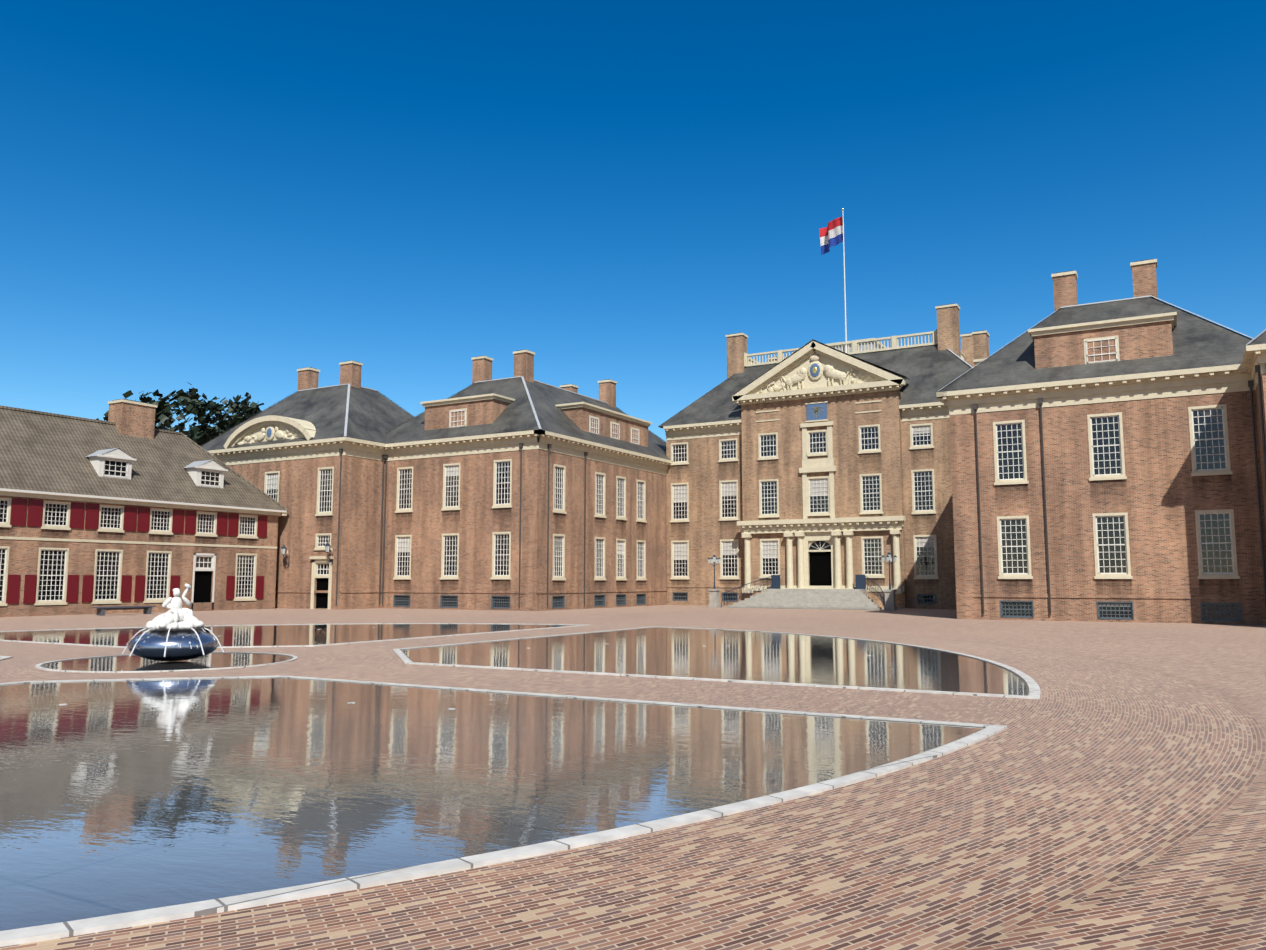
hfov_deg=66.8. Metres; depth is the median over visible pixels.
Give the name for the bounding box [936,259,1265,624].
pavilion
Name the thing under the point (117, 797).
pond water
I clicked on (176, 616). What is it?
fountain statue
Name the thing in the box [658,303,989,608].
corps de logis
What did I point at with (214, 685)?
pond nozzles
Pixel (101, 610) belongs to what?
bench
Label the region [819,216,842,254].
dutch flag
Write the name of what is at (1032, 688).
pond kerb
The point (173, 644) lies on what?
fountain jets
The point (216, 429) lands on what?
tree
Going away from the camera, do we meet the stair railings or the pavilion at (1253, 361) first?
the pavilion at (1253, 361)
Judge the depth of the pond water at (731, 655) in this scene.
27.77 m
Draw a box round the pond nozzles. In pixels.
[59,685,455,708]
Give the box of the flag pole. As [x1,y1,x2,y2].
[842,208,846,352]
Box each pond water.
[0,624,575,646]
[0,677,982,930]
[402,627,1025,695]
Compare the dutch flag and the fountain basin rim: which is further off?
the dutch flag
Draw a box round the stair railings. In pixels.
[721,575,884,607]
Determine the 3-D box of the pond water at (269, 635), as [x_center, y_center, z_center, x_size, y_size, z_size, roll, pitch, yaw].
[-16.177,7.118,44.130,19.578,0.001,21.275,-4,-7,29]
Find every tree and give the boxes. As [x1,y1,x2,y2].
[96,382,263,445]
[191,420,235,439]
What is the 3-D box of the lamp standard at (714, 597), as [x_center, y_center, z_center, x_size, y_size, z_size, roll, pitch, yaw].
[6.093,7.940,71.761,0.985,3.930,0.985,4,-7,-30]
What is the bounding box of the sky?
[0,0,1265,442]
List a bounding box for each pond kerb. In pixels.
[0,623,589,647]
[0,656,12,660]
[0,675,1006,946]
[393,626,1040,698]
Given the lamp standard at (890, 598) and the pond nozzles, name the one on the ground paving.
the lamp standard at (890, 598)
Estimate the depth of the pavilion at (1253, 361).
41.54 m
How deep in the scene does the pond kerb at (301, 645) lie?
38.84 m
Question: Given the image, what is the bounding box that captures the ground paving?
[0,605,1265,949]
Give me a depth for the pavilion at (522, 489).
68.84 m
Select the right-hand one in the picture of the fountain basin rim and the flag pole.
the flag pole
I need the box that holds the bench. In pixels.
[92,605,155,615]
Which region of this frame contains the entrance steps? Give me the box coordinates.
[728,589,880,609]
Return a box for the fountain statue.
[146,584,203,630]
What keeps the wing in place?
on the ground paving
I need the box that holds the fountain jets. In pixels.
[122,627,223,656]
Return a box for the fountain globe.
[128,630,218,660]
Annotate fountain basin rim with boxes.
[35,652,297,672]
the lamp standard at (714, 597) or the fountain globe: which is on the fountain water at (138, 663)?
the fountain globe
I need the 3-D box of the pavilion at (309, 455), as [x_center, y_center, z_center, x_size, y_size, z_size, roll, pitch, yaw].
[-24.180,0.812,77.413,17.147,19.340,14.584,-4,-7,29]
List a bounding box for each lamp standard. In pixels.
[708,555,720,607]
[881,552,896,609]
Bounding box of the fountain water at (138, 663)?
[45,653,289,670]
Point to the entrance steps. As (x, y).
(852, 599)
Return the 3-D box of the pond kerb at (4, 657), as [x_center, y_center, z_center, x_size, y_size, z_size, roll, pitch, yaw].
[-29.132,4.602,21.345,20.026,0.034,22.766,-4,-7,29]
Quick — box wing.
[0,399,288,616]
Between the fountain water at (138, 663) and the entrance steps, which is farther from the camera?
the entrance steps
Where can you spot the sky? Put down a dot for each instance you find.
(228, 199)
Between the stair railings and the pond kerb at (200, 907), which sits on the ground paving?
the pond kerb at (200, 907)
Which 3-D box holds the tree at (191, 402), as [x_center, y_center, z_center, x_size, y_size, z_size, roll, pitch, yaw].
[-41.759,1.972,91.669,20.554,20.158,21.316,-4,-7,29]
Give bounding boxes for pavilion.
[200,360,414,609]
[381,349,671,610]
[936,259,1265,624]
[1241,329,1265,528]

